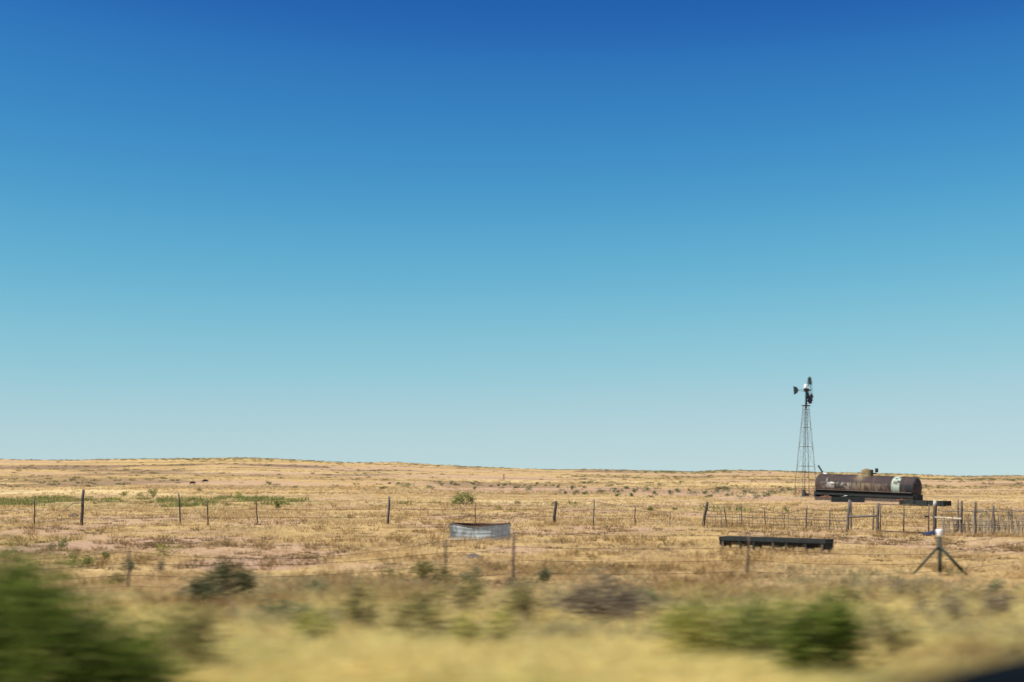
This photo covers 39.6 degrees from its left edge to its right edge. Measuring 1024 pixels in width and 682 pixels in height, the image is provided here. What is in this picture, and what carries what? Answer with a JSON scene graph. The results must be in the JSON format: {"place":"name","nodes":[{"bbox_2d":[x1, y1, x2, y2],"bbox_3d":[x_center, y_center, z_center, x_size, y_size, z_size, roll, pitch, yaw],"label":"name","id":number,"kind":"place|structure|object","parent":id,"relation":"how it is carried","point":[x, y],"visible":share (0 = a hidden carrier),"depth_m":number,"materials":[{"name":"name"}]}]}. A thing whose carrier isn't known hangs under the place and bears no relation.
{"place":"outdoors","nodes":[
{"label":"outdoors","id":0,"kind":"place"},
{"bbox_2d":[0,458,1023,681],"bbox_3d":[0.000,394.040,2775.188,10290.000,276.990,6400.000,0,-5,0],"label":"ground","id":1,"kind":"structure","parent":0,"point":[197,465],"depth_m":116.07,"materials":[{"name":"beige plant"}]},
{"bbox_2d":[0,533,57,616],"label":"shrub","id":2,"kind":"object","parent":1,"relation":"on","point":[28,555],"visible":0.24,"depth_m":11.86,"materials":[{"name":"green plant"}]},
{"bbox_2d":[56,536,68,547],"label":"shrub","id":3,"kind":"object","parent":1,"relation":"on","point":[62,543],"visible":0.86,"depth_m":47.84,"materials":[{"name":"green plant"}]},
{"bbox_2d":[64,549,97,567],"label":"shrub","id":4,"kind":"object","parent":1,"relation":"on","point":[88,560],"visible":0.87,"depth_m":37.31,"materials":[{"name":"green plant"}]},
{"bbox_2d":[0,533,215,681],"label":"shrub","id":5,"kind":"object","parent":1,"relation":"on","point":[38,639],"visible":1,"depth_m":7.43,"materials":[{"name":"green plant"}]},
{"bbox_2d":[105,572,126,585],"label":"shrub","id":6,"kind":"object","parent":1,"relation":"on","point":[119,580],"visible":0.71,"depth_m":29.98,"materials":[{"name":"green plant"}]},
{"bbox_2d":[117,559,136,572],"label":"shrub","id":7,"kind":"object","parent":1,"relation":"on","point":[131,565],"visible":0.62,"depth_m":35.58,"materials":[{"name":"green plant"}]},
{"bbox_2d":[145,487,157,497],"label":"shrub","id":8,"kind":"object","parent":1,"relation":"on","point":[152,492],"visible":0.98,"depth_m":157.86,"materials":[{"name":"green plant"}]},
{"bbox_2d":[151,558,165,572],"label":"shrub","id":9,"kind":"object","parent":1,"relation":"on","point":[161,566],"visible":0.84,"depth_m":35.41,"materials":[{"name":"beige plant"}]},
{"bbox_2d":[154,541,187,557],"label":"shrub","id":10,"kind":"object","parent":1,"relation":"on","point":[164,549],"visible":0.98,"depth_m":41.84,"materials":[{"name":"yellow plant"}]},
{"bbox_2d":[125,591,231,678],"bbox_3d":[-2.175,1.942,9.172,0.691,0.664,0.561,2,-6,-18],"label":"shrub","id":11,"kind":"object","parent":1,"relation":"on","point":[191,628],"visible":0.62,"depth_m":9.12,"materials":[{"name":"green plant"}]},
{"bbox_2d":[172,586,190,596],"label":"shrub","id":12,"kind":"object","parent":1,"relation":"on","point":[181,591],"visible":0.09,"depth_m":21.96,"materials":[{"name":"brown plant"}]},
{"bbox_2d":[172,553,261,607],"bbox_3d":[-4.232,3.477,20.482,1.384,0.841,0.961,5,-8,-44],"label":"shrub","id":13,"kind":"object","parent":1,"relation":"on","point":[205,586],"visible":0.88,"depth_m":20.44,"materials":[{"name":"green plant"}]},
{"bbox_2d":[272,497,281,507],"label":"shrub","id":14,"kind":"object","parent":1,"relation":"on","point":[276,502],"visible":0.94,"depth_m":106.40,"materials":[{"name":"green plant"}]},
{"bbox_2d":[252,596,321,624],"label":"shrub","id":15,"kind":"object","parent":1,"relation":"on","point":[286,606],"visible":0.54,"depth_m":15.85,"materials":[{"name":"green plant"}]},
{"bbox_2d":[287,601,339,642],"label":"shrub","id":16,"kind":"object","parent":1,"relation":"on","point":[307,619],"visible":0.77,"depth_m":12.42,"materials":[{"name":"green plant"}]},
{"bbox_2d":[304,576,330,594],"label":"shrub","id":17,"kind":"object","parent":1,"relation":"on","point":[314,582],"visible":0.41,"depth_m":23.96,"materials":[{"name":"green plant"}]},
{"bbox_2d":[0,489,670,525],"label":"wire fence","id":18,"kind":"object","parent":1,"relation":"on","point":[82,502],"visible":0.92,"depth_m":69.65,"materials":[{"name":"metal"}]},
{"bbox_2d":[337,577,389,632],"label":"shrub","id":19,"kind":"object","parent":1,"relation":"on","point":[350,612],"visible":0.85,"depth_m":14.24,"materials":[{"name":"green plant"}]},
{"bbox_2d":[0,493,774,510],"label":"green forbs","id":20,"kind":"object","parent":1,"relation":"on","point":[29,500],"visible":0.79,"depth_m":131.50,"materials":[{"name":"green plant"}]},
{"bbox_2d":[394,483,414,487],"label":"shrub","id":21,"kind":"object","parent":1,"relation":"on","point":[407,485],"visible":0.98,"depth_m":233.90,"materials":[{"name":"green plant"}]},
{"bbox_2d":[385,577,453,645],"bbox_3d":[-0.826,2.449,12.728,0.656,0.687,0.524,0,-5,0],"label":"shrub","id":22,"kind":"object","parent":1,"relation":"on","point":[414,606],"visible":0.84,"depth_m":12.72,"materials":[{"name":"green plant"}]},
{"bbox_2d":[382,554,456,583],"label":"shrub","id":23,"kind":"object","parent":1,"relation":"on","point":[420,569],"visible":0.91,"depth_m":28.24,"materials":[{"name":"green plant"}]},
{"bbox_2d":[415,573,488,612],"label":"shrub","id":24,"kind":"object","parent":1,"relation":"on","point":[475,587],"visible":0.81,"depth_m":17.76,"materials":[{"name":"green plant"}]},
{"bbox_2d":[449,489,479,504],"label":"shrub","id":25,"kind":"object","parent":1,"relation":"on","point":[468,497],"visible":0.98,"depth_m":116.07,"materials":[{"name":"green plant"}]},
{"bbox_2d":[446,558,490,587],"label":"shrub","id":26,"kind":"object","parent":1,"relation":"on","point":[470,576],"visible":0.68,"depth_m":28.05,"materials":[{"name":"green plant"}]},
{"bbox_2d":[465,553,481,558],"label":"rock","id":27,"kind":"object","parent":1,"relation":"on","point":[473,555],"visible":0.54,"depth_m":41.58,"materials":[{"name":"beige stone"}]},
{"bbox_2d":[449,521,510,540],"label":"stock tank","id":28,"kind":"object","parent":1,"relation":"on","point":[479,530],"visible":0.87,"depth_m":52.54,"materials":[{"name":"metal"}]},
{"bbox_2d":[438,598,522,647],"bbox_3d":[-0.253,2.383,11.748,0.738,0.511,0.507,0,-5,0],"label":"shrub","id":29,"kind":"object","parent":1,"relation":"on","point":[503,615],"visible":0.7,"depth_m":11.71,"materials":[{"name":"yellow plant"}]},
{"bbox_2d":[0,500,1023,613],"bbox_3d":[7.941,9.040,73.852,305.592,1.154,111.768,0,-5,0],"label":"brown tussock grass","id":30,"kind":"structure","parent":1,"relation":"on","point":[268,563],"depth_m":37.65,"materials":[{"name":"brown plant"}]},
{"bbox_2d":[0,492,1023,525],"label":"dry grass","id":31,"kind":"structure","parent":1,"relation":"on","point":[236,515],"depth_m":94.98,"materials":[{"name":"plant"}]},
{"bbox_2d":[0,457,1023,494],"bbox_3d":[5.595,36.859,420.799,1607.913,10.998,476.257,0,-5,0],"label":"dry grass","id":32,"kind":"structure","parent":1,"relation":"on","point":[358,488],"depth_m":253.99,"materials":[{"name":"beige plant"}]},
{"bbox_2d":[0,457,1023,488],"bbox_3d":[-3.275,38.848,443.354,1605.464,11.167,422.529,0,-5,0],"label":"scrub","id":33,"kind":"object","parent":1,"relation":"on","point":[679,482],"visible":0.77,"depth_m":443.30,"materials":[{"name":"brown plant"}]},
{"bbox_2d":[1,575,1023,681],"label":"verge grass","id":34,"kind":"structure","parent":1,"relation":"on","point":[735,664],"depth_m":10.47,"materials":[{"name":"beige plant"}]},
{"bbox_2d":[2,532,1023,589],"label":"wire fence","id":35,"kind":"object","parent":1,"relation":"on","point":[128,563],"visible":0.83,"depth_m":31.82,"materials":[{"name":"metal"}]},
{"bbox_2d":[501,577,528,587],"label":"shrub","id":36,"kind":"object","parent":1,"relation":"on","point":[509,581],"visible":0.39,"depth_m":26.67,"materials":[{"name":"brown plant"}]},
{"bbox_2d":[490,571,552,622],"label":"shrub","id":37,"kind":"object","parent":1,"relation":"on","point":[521,605],"visible":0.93,"depth_m":15.50,"materials":[{"name":"green plant"}]},
{"bbox_2d":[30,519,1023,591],"bbox_3d":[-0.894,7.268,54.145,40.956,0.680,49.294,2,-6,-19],"label":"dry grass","id":38,"kind":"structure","parent":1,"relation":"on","point":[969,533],"depth_m":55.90,"materials":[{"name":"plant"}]},
{"bbox_2d":[533,565,553,584],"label":"shrub","id":39,"kind":"object","parent":1,"relation":"on","point":[544,576],"visible":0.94,"depth_m":30.04,"materials":[{"name":"green plant"}]},
{"bbox_2d":[536,565,665,627],"bbox_3d":[1.044,2.802,15.487,1.256,0.789,1.366,-3,-6,29],"label":"shrub","id":40,"kind":"object","parent":1,"relation":"on","point":[623,600],"visible":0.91,"depth_m":15.32,"materials":[{"name":"grey plant"}]},
{"bbox_2d":[198,560,1023,649],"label":"grey green weeds","id":41,"kind":"object","parent":1,"relation":"on","point":[668,604],"visible":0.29,"depth_m":17.52,"materials":[{"name":"beige plant"}]},
{"bbox_2d":[634,586,662,607],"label":"shrub","id":42,"kind":"object","parent":1,"relation":"on","point":[654,597],"visible":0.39,"depth_m":17.99,"materials":[{"name":"green plant"}]},
{"bbox_2d":[623,579,797,662],"bbox_3d":[1.627,2.167,10.925,1.460,0.734,1.137,2,-6,-18],"label":"shrub","id":43,"kind":"object","parent":1,"relation":"on","point":[697,626],"visible":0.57,"depth_m":10.75,"materials":[{"name":"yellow plant"}]},
{"bbox_2d":[715,592,806,660],"bbox_3d":[1.894,2.149,10.426,0.776,0.618,0.623,0,-5,0],"label":"shrub","id":44,"kind":"object","parent":1,"relation":"on","point":[759,638],"visible":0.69,"depth_m":10.50,"materials":[{"name":"green plant"}]},
{"bbox_2d":[719,536,833,553],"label":"feed trough","id":45,"kind":"object","parent":1,"relation":"on","point":[810,543],"visible":0.88,"depth_m":44.92,"materials":[{"name":"black metal"}]},
{"bbox_2d":[702,500,879,530],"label":"corral fence","id":46,"kind":"object","parent":1,"relation":"on","point":[849,513],"visible":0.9,"depth_m":64.75,"materials":[{"name":"brown wood"}]},
{"bbox_2d":[754,578,889,681],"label":"shrub","id":47,"kind":"object","parent":1,"relation":"on","point":[826,634],"visible":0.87,"depth_m":9.11,"materials":[{"name":"green plant"}]},
{"bbox_2d":[827,578,867,608],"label":"shrub","id":48,"kind":"object","parent":1,"relation":"on","point":[845,593],"visible":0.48,"depth_m":17.95,"materials":[{"name":"green plant"}]},
{"bbox_2d":[831,495,864,501],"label":"water trough","id":49,"kind":"object","parent":1,"relation":"on","point":[846,499],"visible":0.85,"depth_m":131.53,"materials":[{"name":"metal"}]},
{"bbox_2d":[815,496,913,501],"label":"timber crib","id":50,"kind":"object","parent":1,"relation":"on","point":[883,499],"visible":0.33,"depth_m":138.98,"materials":[{"name":"brown wood"}]},
{"bbox_2d":[814,465,922,500],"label":"tank car","id":51,"kind":"object","parent":50,"relation":"on","point":[866,483],"visible":0.96,"depth_m":140.08,"materials":[{"name":"paint"}]},
{"bbox_2d":[844,594,932,666],"bbox_3d":[2.685,2.130,10.263,0.674,0.591,0.616,0,-5,0],"label":"shrub","id":52,"kind":"object","parent":1,"relation":"on","point":[888,643],"visible":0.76,"depth_m":10.21,"materials":[{"name":"green plant"}]},
{"bbox_2d":[879,504,929,533],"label":"metal gate","id":53,"kind":"structure","parent":1,"relation":"on","point":[904,509],"depth_m":60.41,"materials":[{"name":"metal"}]},
{"bbox_2d":[883,569,926,596],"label":"shrub","id":54,"kind":"object","parent":1,"relation":"on","point":[899,584],"visible":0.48,"depth_m":20.60,"materials":[{"name":"brown plant"}]},
{"bbox_2d":[899,500,951,506],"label":"water trough","id":55,"kind":"object","parent":1,"relation":"on","point":[927,502],"visible":0.68,"depth_m":114.35,"materials":[{"name":"black metal"}]},
{"bbox_2d":[923,531,935,535],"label":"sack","id":56,"kind":"object","parent":1,"relation":"on","point":[929,533],"visible":0.77,"depth_m":57.39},
{"bbox_2d":[912,529,968,576],"bbox_3d":[10.185,5.085,33.873,1.392,1.206,0.153,-1,-6,11],"label":"brace post","id":57,"kind":"object","parent":1,"relation":"on","point":[939,546],"visible":0.84,"depth_m":33.83,"materials":[{"name":"brown wood"}]},
{"bbox_2d":[912,582,975,625],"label":"shrub","id":58,"kind":"object","parent":1,"relation":"on","point":[953,605],"visible":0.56,"depth_m":14.71,"materials":[{"name":"beige plant"}]},
{"bbox_2d":[933,500,1023,535],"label":"stick fence","id":59,"kind":"object","parent":1,"relation":"on","point":[961,526],"visible":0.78,"depth_m":57.46,"materials":[{"name":"brown wood"}]},
{"bbox_2d":[967,575,1005,595],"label":"shrub","id":60,"kind":"object","parent":1,"relation":"on","point":[993,585],"visible":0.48,"depth_m":21.86,"materials":[{"name":"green plant"}]},
{"bbox_2d":[974,584,1023,620],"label":"shrub","id":61,"kind":"object","parent":1,"relation":"on","point":[1000,602],"visible":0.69,"depth_m":15.18,"materials":[{"name":"beige plant"}]},
{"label":"concrete pad","id":62,"kind":"object","parent":1,"relation":"on","visible":0},
{"bbox_2d":[793,377,815,495],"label":"windmill","id":63,"kind":"object","parent":62,"relation":"on","point":[808,396],"visible":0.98,"depth_m":166.31,"materials":[{"name":"metal"}]},
{"bbox_2d":[795,486,814,495],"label":"guard panel","id":64,"kind":"object","parent":62,"relation":"on","point":[803,491],"visible":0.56,"depth_m":164.50,"materials":[{"name":"wood"}]},
{"bbox_2d":[0,0,1023,475],"label":"sky","id":65,"kind":"structure","parent":0,"point":[524,234],"materials":[{"name":"blue"}]},
{"bbox_2d":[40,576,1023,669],"bbox_3d":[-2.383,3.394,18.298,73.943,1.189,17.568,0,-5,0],"label":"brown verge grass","id":66,"kind":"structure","parent":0,"point":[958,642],"depth_m":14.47,"materials":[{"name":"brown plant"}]},
{"bbox_2d":[885,646,1023,681],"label":"car","id":67,"kind":"object","parent":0,"point":[1005,666],"visible":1,"depth_m":1.36,"materials":[{"name":"black metal"}]}
]}

